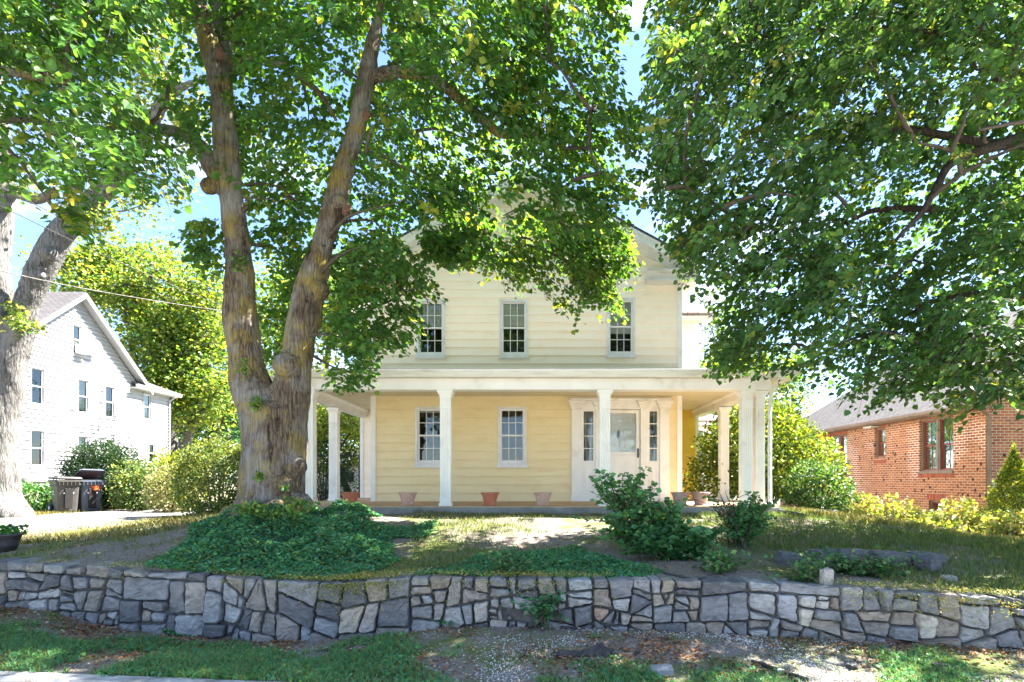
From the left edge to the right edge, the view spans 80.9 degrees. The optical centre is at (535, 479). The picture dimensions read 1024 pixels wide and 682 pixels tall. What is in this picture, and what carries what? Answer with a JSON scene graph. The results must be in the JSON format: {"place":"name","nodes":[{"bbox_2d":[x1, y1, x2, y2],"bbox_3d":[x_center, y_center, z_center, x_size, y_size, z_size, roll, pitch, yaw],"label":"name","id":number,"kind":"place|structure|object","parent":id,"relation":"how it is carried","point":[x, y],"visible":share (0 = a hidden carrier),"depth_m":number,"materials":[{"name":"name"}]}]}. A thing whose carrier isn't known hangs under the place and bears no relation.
{"place":"outdoors","nodes":[
{"label":"outdoors","id":0,"kind":"place"},
{"bbox_2d":[0,504,200,531],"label":"driveway","id":1,"kind":"structure","parent":0,"point":[49,521],"depth_m":15.51,"materials":[{"name":"concrete"}]},
{"bbox_2d":[1,187,257,308],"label":"overhead wire","id":2,"kind":"object","parent":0,"point":[115,245],"visible":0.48,"depth_m":11.70,"materials":[{"name":"black metal"}]},
{"bbox_2d":[0,270,265,315],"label":"overhead wire","id":3,"kind":"object","parent":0,"point":[107,292],"visible":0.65,"depth_m":12.08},
{"bbox_2d":[1,206,281,320],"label":"overhead wire","id":4,"kind":"object","parent":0,"point":[113,259],"visible":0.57,"depth_m":11.82,"materials":[{"name":"black metal"}]},
{"bbox_2d":[0,482,1023,681],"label":"ground","id":5,"kind":"structure","parent":0,"point":[751,571],"depth_m":6.20,"materials":[{"name":"soil"}]},
{"bbox_2d":[0,522,28,552],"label":"flower tub","id":6,"kind":"object","parent":5,"relation":"on","point":[10,536],"visible":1,"depth_m":7.96,"materials":[{"name":"plastic"}]},
{"bbox_2d":[22,479,52,510],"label":"ivy bush","id":7,"kind":"object","parent":5,"relation":"on","point":[34,490],"visible":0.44,"depth_m":19.53,"materials":[{"name":"green plant"}]},
{"bbox_2d":[48,477,82,512],"bbox_3d":[-14.918,0.473,19.008,0.945,1.151,0.720,0,0,38],"label":"wheeled bin","id":8,"kind":"object","parent":5,"relation":"on","point":[65,492],"visible":0.98,"depth_m":18.76,"materials":[{"name":"grey plastic"}]},
{"bbox_2d":[73,469,105,511],"bbox_3d":[-14.615,0.349,19.612,0.945,1.406,0.729,0,0,38],"label":"wheeled bin","id":9,"kind":"object","parent":5,"relation":"on","point":[89,498],"visible":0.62,"depth_m":19.38,"materials":[{"name":"black plastic"}]},
{"bbox_2d":[14,292,181,504],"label":"white house","id":10,"kind":"structure","parent":5,"relation":"on","point":[63,407],"depth_m":26.30,"materials":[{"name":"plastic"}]},
{"bbox_2d":[21,469,48,485],"bbox_3d":[-19.860,0.020,23.931,0.220,0.850,1.650,0,0,0],"label":"gas meter","id":11,"kind":"object","parent":10,"relation":"attached to","point":[24,473],"visible":0.49,"depth_m":23.21,"materials":[{"name":"paint"}]},
{"bbox_2d":[29,429,45,468],"bbox_3d":[-20.194,-1.266,24.034,0.512,1.615,0.822,0,0,0],"label":"window","id":12,"kind":"structure","parent":10,"relation":"in","point":[37,456],"depth_m":24.37,"materials":[{"name":"white plastic"}]},
{"bbox_2d":[30,366,45,407],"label":"window","id":13,"kind":"structure","parent":10,"relation":"in","point":[37,377],"depth_m":24.37,"materials":[{"name":"glass"}]},
{"bbox_2d":[71,323,82,357],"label":"window","id":14,"kind":"structure","parent":10,"relation":"in","point":[77,330],"depth_m":26.20,"materials":[{"name":"white plastic"}]},
{"bbox_2d":[75,344,89,354],"bbox_3d":[-19.795,-5.677,26.201,0.370,0.380,0.440,0,0,0],"label":"air conditioner","id":15,"kind":"object","parent":10,"relation":"attached to","point":[81,349],"visible":1,"depth_m":26.02,"materials":[{"name":"paint"}]},
{"bbox_2d":[77,435,88,458],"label":"window","id":16,"kind":"structure","parent":10,"relation":"in","point":[81,438],"depth_m":26.54,"materials":[{"name":"white plastic"}]},
{"bbox_2d":[77,378,89,415],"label":"window","id":17,"kind":"structure","parent":10,"relation":"in","point":[83,384],"depth_m":26.63,"materials":[{"name":"glass"}]},
{"bbox_2d":[90,340,101,353],"bbox_3d":[-19.657,-5.936,26.728,0.424,0.611,0.618,0,0,43],"label":"satellite dish","id":18,"kind":"object","parent":10,"relation":"attached to","point":[96,346],"visible":0.94,"depth_m":26.83,"materials":[{"name":"paint"}]},
{"bbox_2d":[104,385,115,419],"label":"window","id":19,"kind":"structure","parent":10,"relation":"in","point":[109,391],"depth_m":28.29,"materials":[{"name":"white plastic"}]},
{"bbox_2d":[141,393,151,421],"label":"window","id":20,"kind":"structure","parent":10,"relation":"in","point":[147,402],"depth_m":31.02,"materials":[{"name":"white plastic"}]},
{"bbox_2d":[141,443,155,463],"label":"window","id":21,"kind":"structure","parent":10,"relation":"in","point":[152,447],"depth_m":31.37,"materials":[{"name":"white plastic"}]},
{"bbox_2d":[0,0,196,250],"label":"lime tree","id":22,"kind":"object","parent":5,"relation":"on","point":[70,22],"visible":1,"depth_m":6.38,"materials":[{"name":"green plant"}]},
{"bbox_2d":[54,436,146,509],"bbox_3d":[-15.131,-0.243,20.964,2.721,2.674,2.750,0,0,-44],"label":"yew shrub","id":23,"kind":"object","parent":5,"relation":"on","point":[103,461],"visible":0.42,"depth_m":20.51,"materials":[{"name":"green plant"}]},
{"bbox_2d":[0,4,248,517],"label":"grey barked tree","id":24,"kind":"object","parent":5,"relation":"on","point":[20,308],"visible":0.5,"depth_m":16.42,"materials":[{"name":"green plant"}]},
{"bbox_2d":[12,216,237,464],"bbox_3d":[-25.771,-7.942,39.425,18.888,18.716,11.552,0,0,0],"label":"maple tree","id":25,"kind":"object","parent":5,"relation":"on","point":[173,330],"visible":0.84,"depth_m":37.62,"materials":[{"name":"green plant"}]},
{"bbox_2d":[102,457,167,510],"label":"green shrub","id":26,"kind":"object","parent":5,"relation":"on","point":[130,497],"visible":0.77,"depth_m":19.66,"materials":[{"name":"green plant"}]},
{"bbox_2d":[0,671,277,681],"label":"kerb","id":27,"kind":"structure","parent":5,"relation":"on","point":[12,676],"depth_m":4.82,"materials":[{"name":"concrete"}]},
{"bbox_2d":[139,462,196,511],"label":"pale shrub","id":28,"kind":"object","parent":5,"relation":"on","point":[164,505],"visible":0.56,"depth_m":18.68,"materials":[{"name":"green plant"}]},
{"bbox_2d":[138,443,210,507],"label":"yellow shrub","id":29,"kind":"object","parent":5,"relation":"on","point":[169,458],"visible":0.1,"depth_m":21.80,"materials":[{"name":"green plant"}]},
{"bbox_2d":[110,309,272,476],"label":"maple tree","id":30,"kind":"object","parent":5,"relation":"on","point":[208,432],"visible":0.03,"depth_m":44.41,"materials":[{"name":"green plant"}]},
{"bbox_2d":[163,431,240,515],"bbox_3d":[-8.771,-0.139,16.526,2.784,2.427,2.319,0,0,0],"label":"round shrub","id":31,"kind":"object","parent":5,"relation":"on","point":[180,488],"visible":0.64,"depth_m":15.87,"materials":[{"name":"green plant"}]},
{"bbox_2d":[197,408,240,487],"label":"tree","id":32,"kind":"object","parent":5,"relation":"on","point":[226,430],"visible":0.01,"depth_m":58.35,"materials":[{"name":"green plant"}]},
{"bbox_2d":[144,499,438,637],"bbox_3d":[-3.203,0.942,8.074,3.459,1.607,3.452,0,0,0],"label":"ground cover","id":33,"kind":"object","parent":5,"relation":"on","point":[348,525],"visible":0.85,"depth_m":7.45,"materials":[{"name":"green plant"}]},
{"bbox_2d":[195,227,391,500],"bbox_3d":[-10.007,-5.138,27.391,12.726,12.897,10.097,0,0,0],"label":"maple tree","id":34,"kind":"object","parent":5,"relation":"on","point":[323,327],"visible":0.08,"depth_m":25.86,"materials":[{"name":"green plant"}]},
{"bbox_2d":[317,438,357,500],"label":"yew bush","id":35,"kind":"object","parent":5,"relation":"on","point":[325,484],"visible":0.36,"depth_m":19.36,"materials":[{"name":"green plant"}]},
{"bbox_2d":[317,404,359,491],"bbox_3d":[-7.240,-1.214,20.786,3.922,4.336,4.272,0,0,-11],"label":"tree","id":36,"kind":"object","parent":5,"relation":"on","point":[349,432],"visible":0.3,"depth_m":19.92,"materials":[{"name":"green plant"}]},
{"bbox_2d":[317,455,359,500],"bbox_3d":[-6.126,0.150,18.000,1.738,1.800,0.070,0,0,0],"label":"chain link fence","id":37,"kind":"object","parent":5,"relation":"on","point":[358,469],"visible":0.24,"depth_m":18.00,"materials":[{"name":"black metal"}]},
{"bbox_2d":[318,450,358,500],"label":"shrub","id":38,"kind":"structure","parent":5,"relation":"on","point":[352,490],"depth_m":27.98,"materials":[{"name":"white plant"}]},
{"bbox_2d":[105,0,658,522],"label":"lime tree","id":39,"kind":"object","parent":5,"relation":"on","point":[247,38],"visible":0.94,"depth_m":8.73,"materials":[{"name":"green plant"}]},
{"bbox_2d":[0,617,1004,681],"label":"verge grass","id":40,"kind":"structure","parent":5,"relation":"on","point":[333,659],"depth_m":5.09,"materials":[{"name":"plant"}]},
{"bbox_2d":[0,557,1023,649],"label":"retaining wall","id":41,"kind":"structure","parent":5,"relation":"on","point":[152,601],"depth_m":6.12,"materials":[{"name":"stone"}]},
{"bbox_2d":[819,567,833,584],"bbox_3d":[2.833,0.962,5.861,0.123,0.200,0.101,0,5,-15],"label":"pale rock","id":42,"kind":"object","parent":41,"relation":"on","point":[827,573],"visible":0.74,"depth_m":5.82,"materials":[{"name":"stone"}]},
{"bbox_2d":[0,506,1023,590],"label":"lawn grass","id":43,"kind":"structure","parent":5,"relation":"on","point":[987,540],"depth_m":8.11,"materials":[{"name":"plant"}]},
{"bbox_2d":[0,513,1023,681],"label":"fallen leaves","id":44,"kind":"object","parent":5,"relation":"on","point":[669,646],"visible":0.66,"depth_m":5.48,"materials":[{"name":"brown plant"}]},
{"bbox_2d":[482,545,549,577],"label":"ground weed","id":45,"kind":"object","parent":5,"relation":"on","point":[507,565],"visible":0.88,"depth_m":6.33,"materials":[{"name":"green plant"}]},
{"bbox_2d":[10,614,1023,681],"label":"gravel","id":46,"kind":"structure","parent":5,"relation":"on","point":[786,665],"depth_m":5.18,"materials":[{"name":"gravel"}]},
{"bbox_2d":[556,643,613,657],"bbox_3d":[0.414,1.500,5.234,0.505,0.075,0.264,0,0,-23],"label":"flat rock","id":47,"kind":"object","parent":46,"relation":"on","point":[599,649],"visible":1,"depth_m":5.23,"materials":[{"name":"stone"}]},
{"bbox_2d":[14,556,1023,646],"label":"stonecrop","id":48,"kind":"object","parent":5,"relation":"on","point":[358,575],"visible":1,"depth_m":6.11,"materials":[{"name":"green plant"}]},
{"bbox_2d":[19,498,1023,543],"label":"dry grass","id":49,"kind":"structure","parent":5,"relation":"on","point":[155,522],"depth_m":9.92,"materials":[{"name":"plant"}]},
{"bbox_2d":[267,168,800,514],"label":"yellow house","id":50,"kind":"structure","parent":5,"relation":"on","point":[516,404],"depth_m":13.61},
{"bbox_2d":[341,492,359,503],"bbox_3d":[-3.635,0.365,11.750,0.360,0.249,0.360,0,0,-27],"label":"plant pot","id":51,"kind":"object","parent":50,"relation":"on","point":[352,497],"visible":0.65,"depth_m":11.63,"materials":[{"name":"ceramic"}]},
{"bbox_2d":[398,492,416,505],"bbox_3d":[-2.461,0.365,11.500,0.360,0.249,0.360,0,0,-18],"label":"plant pot","id":52,"kind":"object","parent":50,"relation":"on","point":[407,498],"visible":0.99,"depth_m":11.39,"materials":[{"name":"ceramic"}]},
{"bbox_2d":[414,407,439,467],"bbox_3d":[-2.419,-0.989,13.834,0.737,1.431,0.512,0,0,0],"label":"window","id":53,"kind":"structure","parent":50,"relation":"in","point":[427,419],"depth_m":14.09,"materials":[{"name":"paint"}]},
{"bbox_2d":[415,299,445,358],"bbox_3d":[-2.389,-3.443,13.834,0.749,1.399,0.512,0,0,0],"label":"window","id":54,"kind":"structure","parent":50,"relation":"in","point":[434,314],"depth_m":13.73,"materials":[{"name":"paint"}]},
{"bbox_2d":[481,492,498,505],"bbox_3d":[-0.882,0.365,11.500,0.360,0.249,0.360,0,0,-11],"label":"plant pot","id":55,"kind":"object","parent":50,"relation":"on","point":[489,498],"visible":1,"depth_m":11.39,"materials":[{"name":"ceramic"}]},
{"bbox_2d":[497,407,526,467],"bbox_3d":[-0.541,-0.989,13.834,0.746,1.431,0.512,0,0,0],"label":"window","id":56,"kind":"structure","parent":50,"relation":"in","point":[511,420],"depth_m":14.09,"materials":[{"name":"glass"}]},
{"bbox_2d":[499,299,528,358],"bbox_3d":[-0.505,-3.443,13.834,0.746,1.399,0.512,0,0,0],"label":"window","id":57,"kind":"structure","parent":50,"relation":"in","point":[513,313],"depth_m":13.68,"materials":[{"name":"paint"}]},
{"bbox_2d":[533,492,551,505],"bbox_3d":[0.130,0.365,11.500,0.360,0.249,0.360,0,0,-35],"label":"plant pot","id":58,"kind":"object","parent":50,"relation":"on","point":[542,498],"visible":1,"depth_m":11.39,"materials":[{"name":"ceramic"}]},
{"bbox_2d":[606,298,635,357],"bbox_3d":[1.928,-3.470,13.834,0.737,1.417,0.512,0,0,0],"label":"window","id":59,"kind":"structure","parent":50,"relation":"in","point":[620,337],"depth_m":13.73,"materials":[{"name":"paint"}]},
{"bbox_2d":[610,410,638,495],"bbox_3d":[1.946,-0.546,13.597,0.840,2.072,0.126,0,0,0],"label":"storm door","id":60,"kind":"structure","parent":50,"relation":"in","point":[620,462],"depth_m":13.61,"materials":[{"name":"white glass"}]},
{"bbox_2d":[610,410,639,486],"bbox_3d":[1.946,-0.571,13.693,0.840,2.122,0.094,0,0,0],"label":"front door","id":61,"kind":"structure","parent":50,"relation":"in","point":[622,425],"depth_m":13.71,"materials":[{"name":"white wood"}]},
{"bbox_2d":[671,492,689,505],"bbox_3d":[2.768,0.363,11.500,0.367,0.254,0.367,0,0,37],"label":"plant pot","id":62,"kind":"object","parent":50,"relation":"on","point":[676,496],"visible":0.7,"depth_m":11.38,"materials":[{"name":"ceramic"}]},
{"bbox_2d":[691,492,709,505],"bbox_3d":[3.151,0.363,11.500,0.367,0.254,0.367,0,0,-7],"label":"plant pot","id":63,"kind":"object","parent":50,"relation":"on","point":[697,495],"visible":0.98,"depth_m":11.38,"materials":[{"name":"ceramic"}]},
{"bbox_2d":[699,428,710,473],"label":"window","id":64,"kind":"structure","parent":50,"relation":"in","point":[702,429],"depth_m":21.12,"materials":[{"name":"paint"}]},
{"bbox_2d":[509,585,568,627],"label":"wall weed","id":65,"kind":"object","parent":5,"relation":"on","point":[543,607],"depth_m":5.90,"materials":[{"name":"green plant"}]},
{"bbox_2d":[413,544,665,625],"bbox_3d":[0.039,1.167,6.906,2.711,0.750,1.694,0,0,0],"label":"ground cover","id":66,"kind":"object","parent":5,"relation":"on","point":[580,558],"visible":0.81,"depth_m":6.55,"materials":[{"name":"green plant"}]},
{"bbox_2d":[527,622,577,629],"bbox_3d":[0.165,1.458,5.996,0.502,0.035,0.209,0,0,0],"label":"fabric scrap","id":67,"kind":"object","parent":5,"relation":"on","point":[566,627],"visible":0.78,"depth_m":5.94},
{"bbox_2d":[613,650,639,663],"bbox_3d":[0.782,1.519,5.152,0.368,0.057,0.043,0,0,-37],"label":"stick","id":68,"kind":"object","parent":5,"relation":"on","point":[632,653],"visible":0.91,"depth_m":5.15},
{"bbox_2d":[572,466,691,551],"bbox_3d":[1.199,0.385,7.596,1.531,1.111,0.922,0,0,0],"label":"twiggy bush","id":69,"kind":"object","parent":5,"relation":"on","point":[636,513],"visible":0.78,"depth_m":7.51,"materials":[{"name":"green plant"}]},
{"bbox_2d":[650,664,673,675],"bbox_3d":[1.012,1.550,4.859,0.198,0.100,0.134,-5,-8,-3],"label":"stone block","id":70,"kind":"object","parent":5,"relation":"on","point":[668,669],"depth_m":4.81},
{"bbox_2d":[616,514,729,560],"bbox_3d":[1.605,0.720,7.062,1.325,0.598,0.765,0,0,8],"label":"leafy plant","id":71,"kind":"object","parent":5,"relation":"on","point":[670,542],"visible":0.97,"depth_m":6.95,"materials":[{"name":"green plant"}]},
{"bbox_2d":[662,571,706,579],"bbox_3d":[1.482,1.222,6.120,0.506,0.526,0.144,0,0,37],"label":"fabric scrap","id":72,"kind":"object","parent":5,"relation":"on","point":[679,576],"visible":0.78,"depth_m":6.10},
{"bbox_2d":[689,282,747,367],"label":"birch tree","id":73,"kind":"object","parent":5,"relation":"on","point":[710,325],"visible":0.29,"depth_m":40.69,"materials":[{"name":"plant"}]},
{"bbox_2d":[681,542,772,575],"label":"ground weed","id":74,"kind":"object","parent":5,"relation":"on","point":[722,563],"visible":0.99,"depth_m":6.24,"materials":[{"name":"green plant"}]},
{"bbox_2d":[684,491,784,549],"bbox_3d":[2.578,0.511,7.773,1.189,0.755,0.835,0,0,23],"label":"half dead bush","id":75,"kind":"object","parent":5,"relation":"on","point":[744,522],"visible":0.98,"depth_m":7.64,"materials":[{"name":"green plant"}]},
{"bbox_2d":[682,393,852,503],"bbox_3d":[5.584,-0.711,14.953,4.159,2.973,3.836,0,0,0],"label":"rounded bush","id":76,"kind":"object","parent":5,"relation":"on","point":[789,433],"visible":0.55,"depth_m":14.28,"materials":[{"name":"green plant"}]},
{"bbox_2d":[699,339,837,419],"bbox_3d":[12.349,-3.176,33.989,9.792,9.755,8.182,0,0,0],"label":"maple tree","id":77,"kind":"object","parent":5,"relation":"on","point":[783,387],"visible":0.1,"depth_m":33.99,"materials":[{"name":"green plant"}]},
{"bbox_2d":[751,659,808,680],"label":"garden edging","id":78,"kind":"object","parent":5,"relation":"on","point":[765,665],"visible":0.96,"depth_m":4.81,"materials":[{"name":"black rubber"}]},
{"bbox_2d":[774,550,807,566],"bbox_3d":[2.951,0.927,6.903,0.406,0.190,0.300,8,3,12],"label":"rock","id":79,"kind":"object","parent":5,"relation":"on","point":[782,557],"visible":0.44,"depth_m":6.81,"materials":[{"name":"stone"}]},
{"bbox_2d":[777,510,805,516],"bbox_3d":[4.489,0.596,10.574,0.070,0.108,0.598,0,0,-22],"label":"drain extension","id":80,"kind":"object","parent":5,"relation":"on","point":[783,511],"visible":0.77,"depth_m":10.55,"materials":[{"name":"black plastic"}]},
{"bbox_2d":[764,553,835,583],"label":"ground weed","id":81,"kind":"object","parent":5,"relation":"on","point":[806,573],"visible":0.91,"depth_m":5.91,"materials":[{"name":"green plant"}]},
{"bbox_2d":[779,458,858,511],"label":"dark bush","id":82,"kind":"object","parent":5,"relation":"on","point":[825,476],"visible":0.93,"depth_m":12.70,"materials":[{"name":"green plant"}]},
{"bbox_2d":[806,549,838,561],"bbox_3d":[3.374,0.907,6.997,0.378,0.198,0.270,3,-2,-10],"label":"rock","id":83,"kind":"object","parent":5,"relation":"on","point":[814,550],"visible":0.23,"depth_m":6.91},
{"bbox_2d":[626,0,1023,433],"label":"lime tree","id":84,"kind":"object","parent":5,"relation":"on","point":[978,38],"visible":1,"depth_m":7.05,"materials":[{"name":"green plant"}]},
{"bbox_2d":[785,548,870,574],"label":"ground weed","id":85,"kind":"object","parent":5,"relation":"on","point":[829,564],"visible":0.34,"depth_m":6.25,"materials":[{"name":"green plant"}]},
{"bbox_2d":[797,545,883,574],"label":"ground weed","id":86,"kind":"object","parent":5,"relation":"on","point":[848,570],"visible":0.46,"depth_m":6.43,"materials":[{"name":"green plant"}]},
{"bbox_2d":[836,548,867,560],"bbox_3d":[3.635,0.893,6.951,0.321,0.198,0.268,-3,-6,5],"label":"rock","id":87,"kind":"object","parent":5,"relation":"on","point":[860,552],"visible":0.41,"depth_m":6.84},
{"bbox_2d":[846,663,857,670],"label":"dark stone","id":88,"kind":"object","parent":5,"relation":"on","point":[852,666],"visible":0.89,"depth_m":4.93,"materials":[{"name":"grey stone"}]},
{"bbox_2d":[822,491,883,515],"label":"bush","id":89,"kind":"object","parent":5,"relation":"on","point":[860,505],"visible":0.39,"depth_m":12.98,"materials":[{"name":"yellow plant"}]},
{"bbox_2d":[841,549,922,578],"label":"ground weed","id":90,"kind":"object","parent":5,"relation":"on","point":[872,569],"visible":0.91,"depth_m":6.23,"materials":[{"name":"green plant"}]},
{"bbox_2d":[854,492,923,519],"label":"weed clump","id":91,"kind":"object","parent":5,"relation":"on","point":[887,508],"visible":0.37,"depth_m":13.27,"materials":[{"name":"yellow plant"}]},
{"bbox_2d":[866,549,913,566],"bbox_3d":[4.046,0.913,6.851,0.526,0.212,0.287,4,-1,4],"label":"rock","id":92,"kind":"object","parent":5,"relation":"on","point":[894,554],"visible":0.41,"depth_m":6.73,"materials":[{"name":"stone"}]},
{"bbox_2d":[778,307,1023,529],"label":"brick house","id":93,"kind":"structure","parent":5,"relation":"on","point":[911,453],"depth_m":18.77,"materials":[{"name":"red brick"}]},
{"bbox_2d":[831,435,838,462],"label":"window","id":94,"kind":"structure","parent":93,"relation":"in","point":[836,440],"depth_m":24.26,"materials":[{"name":"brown metal"}]},
{"bbox_2d":[840,434,846,470],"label":"window","id":95,"kind":"structure","parent":93,"relation":"in","point":[843,438],"depth_m":23.67,"materials":[{"name":"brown metal"}]},
{"bbox_2d":[876,427,884,457],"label":"window","id":96,"kind":"structure","parent":93,"relation":"in","point":[880,432],"depth_m":21.16,"materials":[{"name":"brown metal"}]},
{"bbox_2d":[921,418,936,470],"bbox_3d":[12.129,-1.055,18.421,0.113,1.590,0.736,0,0,0],"label":"window","id":97,"kind":"structure","parent":93,"relation":"in","point":[928,427],"depth_m":18.56,"materials":[{"name":"brown metal"}]},
{"bbox_2d":[931,500,940,516],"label":"window","id":98,"kind":"structure","parent":93,"relation":"in","point":[934,503],"depth_m":18.23,"materials":[{"name":"brown metal"}]},
{"bbox_2d":[939,416,952,470],"bbox_3d":[12.129,-1.055,17.626,0.113,1.590,0.736,0,0,0],"label":"window","id":99,"kind":"structure","parent":93,"relation":"in","point":[945,436],"depth_m":17.79,"materials":[{"name":"glass"}]},
{"bbox_2d":[888,506,941,521],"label":"weed clump","id":100,"kind":"object","parent":5,"relation":"on","point":[922,515],"visible":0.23,"depth_m":13.13,"materials":[{"name":"yellow plant"}]},
{"bbox_2d":[905,551,947,565],"bbox_3d":[4.431,0.901,6.852,0.400,0.165,0.276,3,1,-6],"label":"rock","id":101,"kind":"object","parent":5,"relation":"on","point":[942,556],"visible":0.43,"depth_m":6.74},
{"bbox_2d":[913,555,941,572],"bbox_3d":[4.305,0.947,6.601,0.214,0.217,0.231,-5,1,-25],"label":"rock","id":102,"kind":"object","parent":5,"relation":"on","point":[931,562],"visible":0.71,"depth_m":6.52,"materials":[{"name":"stone"}]},
{"bbox_2d":[893,516,978,532],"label":"weed clump","id":103,"kind":"object","parent":5,"relation":"on","point":[953,523],"visible":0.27,"depth_m":11.88,"materials":[{"name":"yellow plant"}]},
{"bbox_2d":[931,662,947,667],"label":"dark stone","id":104,"kind":"object","parent":5,"relation":"on","point":[940,664],"visible":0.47,"depth_m":4.87,"materials":[{"name":"grey stone"}]},
{"bbox_2d":[940,575,957,581],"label":"pale rock","id":105,"kind":"object","parent":5,"relation":"on","point":[952,578],"visible":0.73,"depth_m":6.16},
{"bbox_2d":[930,495,992,532],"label":"weed clump","id":106,"kind":"object","parent":5,"relation":"on","point":[970,518],"visible":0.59,"depth_m":12.86,"materials":[{"name":"yellow plant"}]},
{"bbox_2d":[959,510,996,531],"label":"weed clump","id":107,"kind":"object","parent":5,"relation":"on","point":[978,518],"visible":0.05,"depth_m":13.22,"materials":[{"name":"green plant"}]},
{"bbox_2d":[974,507,1023,537],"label":"weed clump","id":108,"kind":"object","parent":5,"relation":"on","point":[1014,527],"visible":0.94,"depth_m":11.29,"materials":[{"name":"yellow plant"}]},
{"bbox_2d":[980,439,1023,531],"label":"golden conifer","id":109,"kind":"object","parent":5,"relation":"on","point":[1012,467],"visible":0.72,"depth_m":13.12,"materials":[{"name":"green plant"}]},
{"bbox_2d":[2,0,1023,480],"label":"sky","id":110,"kind":"structure","parent":0,"point":[29,230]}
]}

